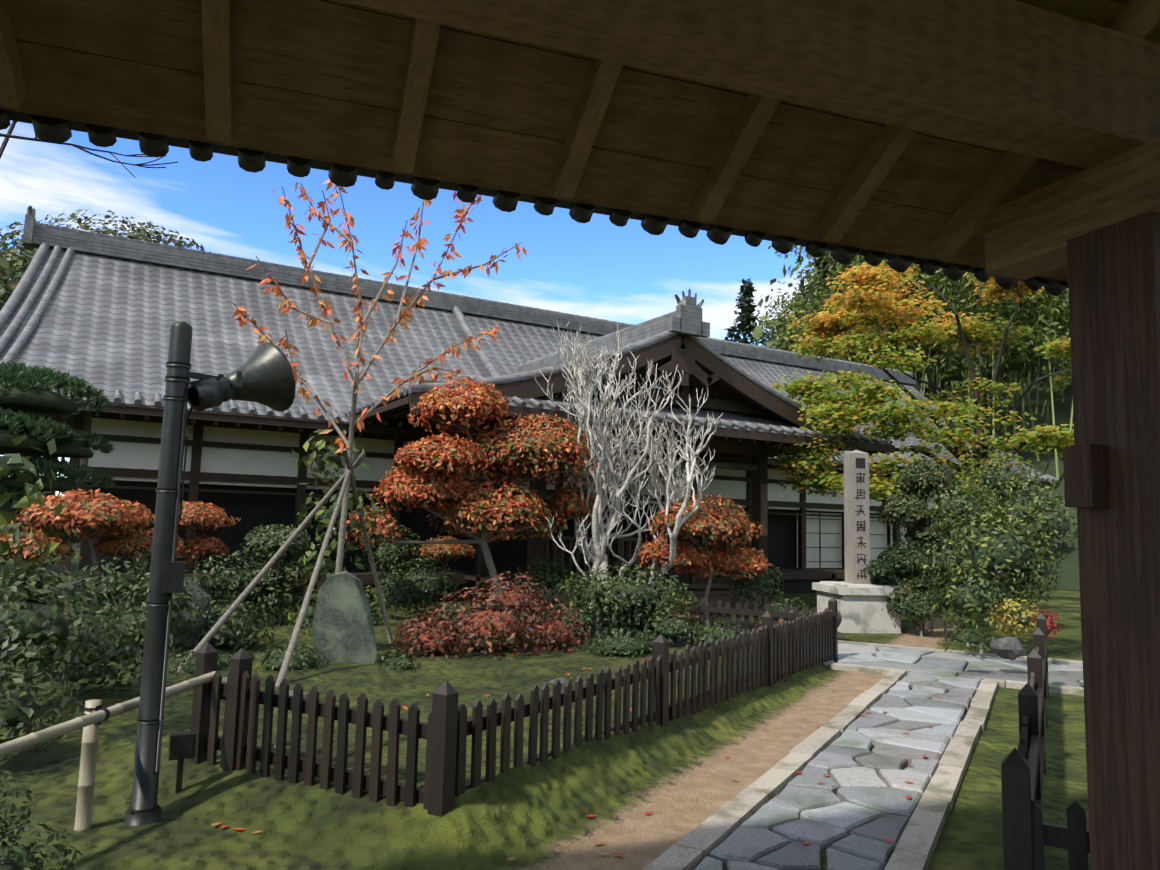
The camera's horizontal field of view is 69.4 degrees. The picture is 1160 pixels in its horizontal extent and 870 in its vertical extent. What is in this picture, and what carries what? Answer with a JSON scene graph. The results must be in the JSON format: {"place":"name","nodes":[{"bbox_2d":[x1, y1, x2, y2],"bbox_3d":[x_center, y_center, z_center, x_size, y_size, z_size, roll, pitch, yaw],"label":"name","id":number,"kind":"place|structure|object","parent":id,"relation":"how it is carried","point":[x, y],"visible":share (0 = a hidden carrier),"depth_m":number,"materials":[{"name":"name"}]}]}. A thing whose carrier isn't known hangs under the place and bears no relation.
{"place":"outdoors","nodes":[
{"label":"outdoors","id":0,"kind":"place"},
{"bbox_2d":[0,434,62,585],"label":"big leaves","id":1,"kind":"object","parent":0,"point":[8,462],"visible":1,"depth_m":5.32,"materials":[{"name":"green plant"}]},
{"bbox_2d":[34,411,91,442],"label":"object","id":2,"kind":"structure","parent":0,"point":[61,418],"depth_m":22.24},
{"bbox_2d":[0,121,177,177],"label":"bare twigs","id":3,"kind":"object","parent":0,"point":[8,136],"visible":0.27,"depth_m":5.23,"materials":[{"name":"brown plant"}]},
{"bbox_2d":[0,120,813,495],"label":"sky","id":4,"kind":"structure","parent":0,"point":[598,268],"materials":[{"name":"blue"}]},
{"bbox_2d":[0,245,1055,481],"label":"hall roof","id":5,"kind":"structure","parent":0,"point":[104,323],"depth_m":18.35,"materials":[{"name":"grey tile"}]},
{"bbox_2d":[0,205,1058,481],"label":"roof ridge","id":6,"kind":"structure","parent":0,"point":[46,237],"depth_m":20.36,"materials":[{"name":"grey tile"}]},
{"bbox_2d":[0,521,1090,869],"bbox_3d":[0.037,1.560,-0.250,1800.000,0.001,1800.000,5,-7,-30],"label":"ground","id":7,"kind":"structure","parent":0,"point":[684,797],"depth_m":4.88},
{"bbox_2d":[0,765,82,869],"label":"azalea","id":8,"kind":"object","parent":7,"relation":"on","point":[20,851],"depth_m":3.33,"materials":[{"name":"plant"}]},
{"bbox_2d":[21,457,87,548],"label":"tree trunks","id":9,"kind":"object","parent":7,"relation":"on","point":[76,546],"depth_m":37.24,"materials":[{"name":"brown plant"}]},
{"bbox_2d":[0,358,116,601],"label":"pine","id":10,"kind":"object","parent":7,"relation":"on","point":[44,431],"depth_m":10.95,"materials":[{"name":"green plant"}]},
{"bbox_2d":[0,386,93,516],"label":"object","id":11,"kind":"object","parent":10,"relation":"attached to","point":[35,400],"visible":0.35,"depth_m":10.96,"materials":[{"name":"green plant"}]},
{"bbox_2d":[13,523,127,633],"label":"shrub branches","id":12,"kind":"object","parent":7,"relation":"on","point":[92,551],"visible":0.42,"depth_m":9.76,"materials":[{"name":"grey plant"}]},
{"bbox_2d":[0,489,153,565],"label":"red shrub leaves","id":13,"kind":"object","parent":12,"relation":"on","point":[80,514],"visible":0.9,"depth_m":9.42,"materials":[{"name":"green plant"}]},
{"bbox_2d":[24,503,148,552],"bbox_3d":[-5.827,1.065,9.717,1.452,0.622,1.227,3,-7,-18],"label":"shrub foliage","id":14,"kind":"object","parent":13,"relation":"on","point":[115,521],"visible":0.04,"depth_m":9.35,"materials":[{"name":"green plant"}]},
{"bbox_2d":[56,569,110,632],"bbox_3d":[-5.840,2.040,9.982,0.728,0.950,0.840,5,-7,-30],"label":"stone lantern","id":15,"kind":"object","parent":7,"relation":"on","point":[76,583],"visible":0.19,"depth_m":9.85,"materials":[{"name":"grey stone"}]},
{"bbox_2d":[0,671,215,830],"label":"bamboo rail fence","id":16,"kind":"object","parent":7,"relation":"on","point":[87,772],"visible":0.88,"depth_m":4.21,"materials":[{"name":"beige wood"}]},
{"bbox_2d":[83,704,109,724],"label":"bamboo rail ties","id":17,"kind":"object","parent":16,"relation":"attached to","point":[99,707],"visible":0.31,"depth_m":4.25,"materials":[{"name":"black fabric"}]},
{"bbox_2d":[0,564,268,679],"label":"dense shrubs","id":18,"kind":"object","parent":7,"relation":"on","point":[8,581],"depth_m":9.14,"materials":[{"name":"plant"}]},
{"bbox_2d":[0,551,310,759],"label":"shrubs","id":19,"kind":"object","parent":7,"relation":"on","point":[12,678],"depth_m":6.23,"materials":[{"name":"green plant"}]},
{"bbox_2d":[124,321,225,825],"bbox_3d":[-2.156,0.697,4.553,0.368,2.639,0.224,5,-7,-30],"label":"speaker pole","id":20,"kind":"object","parent":7,"relation":"on","point":[167,573],"visible":1,"depth_m":4.43,"materials":[{"name":"grey metal"}]},
{"bbox_2d":[179,405,193,519],"bbox_3d":[-2.175,0.147,4.594,0.062,0.632,0.048,5,-7,-30],"label":"speaker cable","id":21,"kind":"object","parent":20,"relation":"attached to","point":[183,479],"visible":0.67,"depth_m":4.58,"materials":[{"name":"black rubber"}]},
{"bbox_2d":[188,342,295,411],"bbox_3d":[-2.015,-0.335,4.935,0.590,0.464,0.415,6,-8,-36],"label":"horn loudspeaker","id":22,"kind":"object","parent":20,"relation":"attached to","point":[263,374],"visible":0.98,"depth_m":4.88,"materials":[{"name":"metal"}]},
{"bbox_2d":[178,521,223,582],"bbox_3d":[-5.137,1.895,11.089,0.622,1.515,0.674,1,-6,5],"label":"red shrub","id":23,"kind":"object","parent":7,"relation":"on","point":[196,559],"visible":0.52,"depth_m":11.16,"materials":[{"name":"grey plant"}]},
{"bbox_2d":[240,524,326,624],"bbox_3d":[-3.953,1.931,11.100,1.114,1.509,1.009,5,-7,-30],"label":"pruned shrub","id":24,"kind":"object","parent":7,"relation":"on","point":[274,537],"depth_m":10.92,"materials":[{"name":"green plant"}]},
{"bbox_2d":[312,571,376,663],"bbox_3d":[-2.355,1.934,8.449,0.660,1.110,0.151,3,-6,-16],"label":"standing stone","id":25,"kind":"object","parent":7,"relation":"on","point":[343,627],"depth_m":8.38,"materials":[{"name":"stone"}]},
{"bbox_2d":[178,182,520,685],"bbox_3d":[-2.426,-0.370,8.881,3.007,5.875,1.984,10,-10,-52],"label":"cherry sapling and stakes","id":26,"kind":"object","parent":7,"relation":"on","point":[346,478],"visible":0.75,"depth_m":8.93,"materials":[{"name":"brown wood"}]},
{"bbox_2d":[231,172,526,452],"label":"autumn leaves","id":27,"kind":"object","parent":26,"relation":"attached to","point":[314,321],"visible":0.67,"depth_m":9.20,"materials":[{"name":"plant"}]},
{"bbox_2d":[0,603,832,869],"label":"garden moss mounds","id":28,"kind":"object","parent":7,"relation":"on","point":[498,821],"visible":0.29,"depth_m":5.16,"materials":[{"name":"green plant"}]},
{"bbox_2d":[168,731,196,793],"bbox_3d":[-2.224,1.851,4.665,0.130,0.365,0.086,5,-7,-30],"label":"sign","id":29,"kind":"object","parent":28,"relation":"on","point":[182,746],"visible":0.88,"depth_m":4.66,"materials":[{"name":"plastic"}]},
{"bbox_2d":[283,429,378,640],"bbox_3d":[-2.725,1.097,9.306,0.997,2.330,0.918,5,-7,-30],"label":"evergreen leaf","id":30,"kind":"object","parent":28,"relation":"on","point":[325,518],"depth_m":9.18,"materials":[{"name":"green plant"}]},
{"bbox_2d":[368,575,424,609],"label":"clipped bush leaves","id":31,"kind":"object","parent":28,"relation":"on","point":[403,592],"visible":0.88,"depth_m":12.25,"materials":[{"name":"green plant"}]},
{"bbox_2d":[67,548,811,653],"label":"shrubs","id":32,"kind":"object","parent":7,"relation":"on","point":[263,615],"depth_m":11.14,"materials":[{"name":"plant"}]},
{"bbox_2d":[411,535,474,617],"bbox_3d":[-2.264,2.361,14.034,1.138,1.374,1.142,5,-7,-30],"label":"red shrub","id":33,"kind":"object","parent":7,"relation":"on","point":[446,550],"depth_m":13.79,"materials":[{"name":"plant"}]},
{"bbox_2d":[167,621,746,675],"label":"low shrubs","id":34,"kind":"object","parent":7,"relation":"on","point":[595,644],"depth_m":8.21,"materials":[{"name":"green plant"}]},
{"bbox_2d":[338,378,614,604],"bbox_3d":[-1.440,1.023,12.339,4.099,3.727,2.307,5,-7,-30],"label":"pruned tree","id":35,"kind":"object","parent":7,"relation":"on","point":[512,437],"depth_m":12.05,"materials":[{"name":"plant"}]},
{"bbox_2d":[393,571,590,659],"bbox_3d":[-0.967,2.164,9.538,2.290,1.179,1.610,11,-11,-56],"label":"nandina","id":36,"kind":"object","parent":7,"relation":"on","point":[526,617],"depth_m":9.30,"materials":[{"name":"red plant"}]},
{"bbox_2d":[188,577,837,816],"bbox_3d":[-0.708,2.072,8.348,4.589,0.800,7.355,-2,-7,31],"label":"picket fence","id":37,"kind":"object","parent":7,"relation":"on","point":[797,644],"visible":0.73,"depth_m":4.92,"materials":[{"name":"brown wood"}]},
{"bbox_2d":[3,575,1026,698],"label":"garden rocks","id":38,"kind":"object","parent":7,"relation":"on","point":[1010,648],"visible":0.25,"depth_m":9.18,"materials":[{"name":"grey stone"}]},
{"bbox_2d":[59,410,979,575],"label":"wooden posts","id":39,"kind":"object","parent":7,"relation":"on","point":[78,423],"visible":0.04,"depth_m":17.28,"materials":[{"name":"brown wood"}]},
{"bbox_2d":[88,418,1013,517],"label":"building wall","id":40,"kind":"structure","parent":39,"relation":"attached to","point":[133,455],"depth_m":16.27,"materials":[{"name":"white paint"}]},
{"bbox_2d":[364,555,698,625],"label":"green garden shrubs","id":41,"kind":"object","parent":7,"relation":"on","point":[566,584],"depth_m":11.23,"materials":[{"name":"green plant"}]},
{"bbox_2d":[362,525,701,647],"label":"green garden shrubs","id":42,"kind":"object","parent":7,"relation":"on","point":[659,620],"depth_m":10.83,"materials":[{"name":"green plant"}]},
{"bbox_2d":[56,574,1011,611],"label":"veranda stilts","id":43,"kind":"object","parent":7,"relation":"on","point":[776,585],"visible":0.1,"depth_m":20.98,"materials":[{"name":"brown wood"}]},
{"bbox_2d":[77,411,1050,586],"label":"hall beams","id":44,"kind":"structure","parent":7,"relation":"on","point":[365,577],"depth_m":16.42,"materials":[{"name":"brown wood"}]},
{"bbox_2d":[37,246,1059,486],"bbox_3d":[0.102,-0.989,24.994,29.188,4.233,11.525,5,-7,-30],"label":"roof eave","id":45,"kind":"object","parent":44,"relation":"on","point":[135,409],"depth_m":15.24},
{"bbox_2d":[69,412,1057,488],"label":"hall rafter ends","id":46,"kind":"object","parent":45,"relation":"attached to","point":[193,421],"visible":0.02,"depth_m":15.88,"materials":[{"name":"brown wood"}]},
{"bbox_2d":[344,289,867,436],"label":"porch ridge","id":47,"kind":"structure","parent":45,"relation":"on","point":[684,318],"depth_m":15.44,"materials":[{"name":"grey tile"}]},
{"bbox_2d":[355,334,677,415],"bbox_3d":[-2.245,-0.970,17.441,5.150,1.670,7.650,5,-7,-30],"label":"bargeboard","id":48,"kind":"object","parent":47,"relation":"on","point":[396,399],"depth_m":13.89,"materials":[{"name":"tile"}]},
{"bbox_2d":[372,393,887,455],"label":"porch roof","id":49,"kind":"structure","parent":47,"relation":"attached to","point":[678,411],"depth_m":15.79,"materials":[{"name":"grey tile"}]},
{"bbox_2d":[419,379,894,454],"bbox_3d":[1.856,-0.252,15.478,9.900,0.719,1.471,5,-7,-30],"label":"roof eave","id":50,"kind":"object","parent":49,"relation":"attached to","point":[754,436],"depth_m":15.18,"materials":[{"name":"grey tile"}]},
{"bbox_2d":[501,396,892,444],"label":"pent eave tiles","id":51,"kind":"object","parent":49,"relation":"attached to","point":[757,427],"visible":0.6,"depth_m":15.26,"materials":[{"name":"grey tile"}]},
{"bbox_2d":[567,336,854,434],"bbox_3d":[2.206,-0.575,20.001,5.150,1.670,7.650,5,-7,-30],"label":"bargeboard","id":52,"kind":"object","parent":47,"relation":"attached to","point":[748,379],"depth_m":16.34,"materials":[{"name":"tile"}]},
{"bbox_2d":[211,639,941,859],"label":"fallen leaves","id":53,"kind":"object","parent":7,"relation":"on","point":[605,853],"visible":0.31,"depth_m":4.85,"materials":[{"name":"orange plant"}]},
{"bbox_2d":[393,599,783,645],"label":"shrubs","id":54,"kind":"object","parent":7,"relation":"on","point":[425,616],"depth_m":9.90,"materials":[{"name":"plant"}]},
{"bbox_2d":[455,422,771,617],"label":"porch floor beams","id":55,"kind":"structure","parent":7,"relation":"on","point":[724,449],"depth_m":16.13,"materials":[{"name":"brown wood"}]},
{"bbox_2d":[475,423,772,614],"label":"porch posts","id":56,"kind":"object","parent":7,"relation":"on","point":[535,547],"visible":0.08,"depth_m":16.23,"materials":[{"name":"brown wood"}]},
{"bbox_2d":[760,484,767,535],"bbox_3d":[3.730,1.516,16.978,0.170,1.050,0.025,5,-7,-30],"label":"porch name plate","id":57,"kind":"object","parent":56,"relation":"attached to","point":[764,505],"visible":0.86,"depth_m":16.97,"materials":[{"name":"brown wood"}]},
{"bbox_2d":[534,320,722,631],"bbox_3d":[0.545,0.605,13.338,2.925,4.967,4.357,1,-6,2],"label":"pale bare tree","id":58,"kind":"object","parent":7,"relation":"on","point":[596,484],"visible":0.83,"depth_m":12.31,"materials":[{"name":"white plant"}]},
{"bbox_2d":[634,494,769,628],"bbox_3d":[1.857,1.939,12.564,2.054,2.124,1.887,5,-7,-30],"label":"red-leaved tree","id":59,"kind":"object","parent":7,"relation":"on","point":[705,515],"depth_m":12.31,"materials":[{"name":"plant"}]},
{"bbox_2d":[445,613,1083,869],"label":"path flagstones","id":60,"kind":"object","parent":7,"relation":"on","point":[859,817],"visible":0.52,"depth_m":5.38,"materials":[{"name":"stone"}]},
{"bbox_2d":[545,615,1083,869],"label":"path kerbs","id":61,"kind":"structure","parent":7,"relation":"on","point":[913,849],"depth_m":5.17,"materials":[{"name":"stone"}]},
{"bbox_2d":[812,581,905,632],"bbox_3d":[4.593,2.835,13.860,1.100,0.750,1.100,2,-6,-8],"label":"stone pedestal","id":62,"kind":"object","parent":7,"relation":"on","point":[861,608],"visible":0.74,"depth_m":13.38,"materials":[{"name":"white stone"}]},
{"bbox_2d":[870,567,902,581],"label":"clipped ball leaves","id":63,"kind":"object","parent":7,"relation":"on","point":[899,573],"depth_m":14.83,"materials":[{"name":"green plant"}]},
{"bbox_2d":[896,571,928,629],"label":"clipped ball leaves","id":64,"kind":"object","parent":7,"relation":"on","point":[919,579],"depth_m":13.96,"materials":[{"name":"green plant"}]},
{"bbox_2d":[863,456,965,629],"bbox_3d":[5.619,1.794,13.946,2.186,2.940,1.486,5,-7,-30],"label":"topiary tree","id":65,"kind":"object","parent":7,"relation":"on","point":[930,472],"depth_m":13.91,"materials":[{"name":"green plant"}]},
{"bbox_2d":[905,600,942,636],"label":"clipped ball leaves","id":66,"kind":"object","parent":7,"relation":"on","point":[922,611],"depth_m":12.92,"materials":[{"name":"green plant"}]},
{"bbox_2d":[803,273,1071,617],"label":"tree branches","id":67,"kind":"object","parent":7,"relation":"on","point":[1013,451],"visible":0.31,"depth_m":16.96,"materials":[{"name":"brown plant"}]},
{"bbox_2d":[769,259,1073,516],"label":"maple leaves","id":68,"kind":"object","parent":67,"relation":"on","point":[857,409],"visible":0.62,"depth_m":16.52,"materials":[{"name":"green plant"}]},
{"bbox_2d":[931,612,943,635],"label":"shrub trunk","id":69,"kind":"object","parent":7,"relation":"on","point":[932,632],"visible":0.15,"depth_m":13.18,"materials":[{"name":"grey plant"}]},
{"bbox_2d":[927,587,950,634],"bbox_3d":[5.859,2.749,13.405,0.665,0.889,0.664,5,-7,-30],"label":"clipped ball trunk","id":70,"kind":"object","parent":7,"relation":"on","point":[945,625],"depth_m":13.38,"materials":[{"name":"brown wood"}]},
{"bbox_2d":[935,625,998,651],"bbox_3d":[4.320,2.267,9.290,0.666,0.327,0.670,5,-7,-30],"label":"grass tuft","id":71,"kind":"object","parent":7,"relation":"on","point":[964,641],"depth_m":9.24,"materials":[{"name":"green plant"}]},
{"bbox_2d":[946,606,989,645],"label":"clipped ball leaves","id":72,"kind":"object","parent":7,"relation":"on","point":[961,615],"depth_m":12.02,"materials":[{"name":"green plant"}]},
{"bbox_2d":[980,600,998,656],"bbox_3d":[5.181,2.498,10.754,0.325,0.779,0.438,1,-6,2],"label":"tree trunk","id":73,"kind":"object","parent":7,"relation":"on","point":[981,652],"visible":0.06,"depth_m":10.75,"materials":[{"name":"grey plant"}]},
{"bbox_2d":[953,575,1011,609],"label":"clipped bush leaves","id":74,"kind":"object","parent":73,"relation":"on","point":[991,590],"visible":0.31,"depth_m":10.69,"materials":[{"name":"green plant"}]},
{"bbox_2d":[914,453,1077,606],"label":"garden greens","id":75,"kind":"object","parent":7,"relation":"on","point":[988,470],"depth_m":12.28,"materials":[{"name":"green plant"}]},
{"bbox_2d":[933,472,1067,637],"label":"shrubs","id":76,"kind":"object","parent":7,"relation":"on","point":[1018,537],"depth_m":10.81,"materials":[{"name":"green plant"}]},
{"bbox_2d":[987,598,1038,641],"bbox_3d":[5.221,2.209,10.013,0.635,0.508,0.612,5,-7,-30],"label":"yellow shrub","id":77,"kind":"object","parent":7,"relation":"on","point":[1017,632],"depth_m":9.94,"materials":[{"name":"yellow plant"}]},
{"bbox_2d":[1001,613,1089,869],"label":"picket fence","id":78,"kind":"object","parent":7,"relation":"on","point":[1028,833],"visible":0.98,"depth_m":2.98,"materials":[{"name":"brown wood"}]},
{"bbox_2d":[1031,607,1063,641],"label":"red shrub","id":79,"kind":"object","parent":7,"relation":"on","point":[1055,625],"depth_m":10.08,"materials":[{"name":"plant"}]},
{"bbox_2d":[1063,210,1159,869],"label":"gate post","id":80,"kind":"object","parent":7,"relation":"on","point":[1111,460],"visible":1,"depth_m":2.64,"materials":[{"name":"brown wood"}]},
{"bbox_2d":[984,137,1159,279],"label":"wooden beam","id":81,"kind":"structure","parent":80,"relation":"on","point":[1028,236],"depth_m":2.96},
{"bbox_2d":[339,0,1159,167],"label":"roof beam","id":82,"kind":"structure","parent":81,"relation":"on","point":[1018,77],"depth_m":2.43,"materials":[{"name":"brown wood"}]},
{"bbox_2d":[0,0,1159,276],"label":"rafters","id":83,"kind":"object","parent":82,"relation":"on","point":[1010,170],"visible":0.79,"depth_m":2.73,"materials":[{"name":"brown wood"}]},
{"bbox_2d":[0,0,1159,281],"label":"gate planks","id":84,"kind":"object","parent":83,"relation":"on","point":[320,80],"visible":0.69,"depth_m":2.70,"materials":[{"name":"brown wood"}]},
{"bbox_2d":[0,109,1067,295],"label":"eave roof tiles","id":85,"kind":"object","parent":84,"relation":"on","point":[52,130],"visible":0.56,"depth_m":2.97,"materials":[{"name":"grey tile"}]},
{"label":"bush trunk","id":86,"kind":"object","parent":7,"relation":"on","visible":0},
{"bbox_2d":[463,583,490,604],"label":"clipped bush leaves","id":87,"kind":"object","parent":86,"relation":"attached to","point":[473,591],"visible":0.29,"depth_m":14.43,"materials":[{"name":"green plant"}]},
{"bbox_2d":[79,479,1031,608],"bbox_3d":[3.054,2.826,21.020,26.850,2.215,1.600,5,-7,-30],"label":"dark hall interior","id":88,"kind":"object","parent":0,"point":[252,511],"depth_m":17.21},
{"bbox_2d":[348,334,874,456],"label":"gable roof trim","id":89,"kind":"structure","parent":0,"point":[730,390],"depth_m":15.76,"materials":[{"name":"wood"}]},
{"bbox_2d":[844,450,869,583],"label":"stone pillar","id":90,"kind":"structure","parent":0,"point":[851,533],"depth_m":13.90,"materials":[{"name":"grey stone"}]},
{"bbox_2d":[854,458,866,579],"bbox_3d":[4.647,1.383,13.866,0.207,2.008,0.005,2,-6,-8],"label":"engraved lettering","id":91,"kind":"object","parent":90,"relation":"attached to","point":[860,462],"visible":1,"depth_m":13.88},
{"bbox_2d":[796,512,967,567],"bbox_3d":[9.287,3.209,25.200,7.520,1.550,0.020,5,-7,-30],"label":"shoji window","id":92,"kind":"structure","parent":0,"point":[831,540],"depth_m":23.99,"materials":[{"name":"white paper"}]},
{"bbox_2d":[890,319,1079,590],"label":"hill terrain","id":93,"kind":"structure","parent":0,"point":[1069,579],"depth_m":41.02,"materials":[{"name":"green plant"}]},
{"bbox_2d":[0,208,1070,496],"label":"background trees","id":94,"kind":"object","parent":93,"relation":"on","point":[12,266],"visible":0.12,"depth_m":37.55,"materials":[{"name":"green plant"}]},
{"bbox_2d":[724,250,1067,381],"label":"cedar trees","id":95,"kind":"object","parent":93,"relation":"on","point":[745,317],"visible":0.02,"depth_m":46.16,"materials":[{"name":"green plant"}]},
{"bbox_2d":[800,256,1072,478],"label":"bamboo grove canes","id":96,"kind":"object","parent":93,"relation":"on","point":[1020,391],"visible":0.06,"depth_m":37.67,"materials":[{"name":"plant"}]},
{"bbox_2d":[738,245,1071,397],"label":"bamboo grove leaves","id":97,"kind":"object","parent":96,"relation":"attached to","point":[1028,305],"visible":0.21,"depth_m":37.09,"materials":[{"name":"green plant"}]},
{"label":"red shrub leaf","id":98,"kind":"object","parent":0,"visible":0},
{"bbox_2d":[148,500,240,559],"bbox_3d":[-5.168,1.276,11.190,1.130,0.823,1.151,5,-7,-30],"label":"red-leaved shrub","id":99,"kind":"object","parent":98,"relation":"on","point":[194,512],"visible":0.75,"depth_m":11.06,"materials":[{"name":"orange plant"}]},
{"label":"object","id":100,"kind":"object","parent":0,"visible":0},
{"bbox_2d":[913,590,951,619],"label":"clipped bush leaves","id":101,"kind":"object","parent":100,"relation":"on","point":[926,597],"visible":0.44,"depth_m":13.05,"materials":[{"name":"green plant"}]},
{"bbox_3d":[-5.877,2.095,11.542,0.658,1.177,0.589,5,-7,-30],"label":"pruned tree trunk","id":102,"kind":"object","parent":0,"visible":0},
{"bbox_2d":[135,527,192,567],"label":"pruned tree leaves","id":103,"kind":"object","parent":102,"relation":"attached to","point":[185,559],"visible":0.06,"depth_m":11.61,"materials":[{"name":"green plant"}]},
{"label":"clipped bush trunk","id":104,"kind":"object","parent":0,"visible":0},
{"bbox_2d":[925,567,980,597],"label":"clipped bush leaves","id":105,"kind":"object","parent":104,"relation":"attached to","point":[930,584],"visible":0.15,"depth_m":12.50,"materials":[{"name":"green plant"}]}
]}

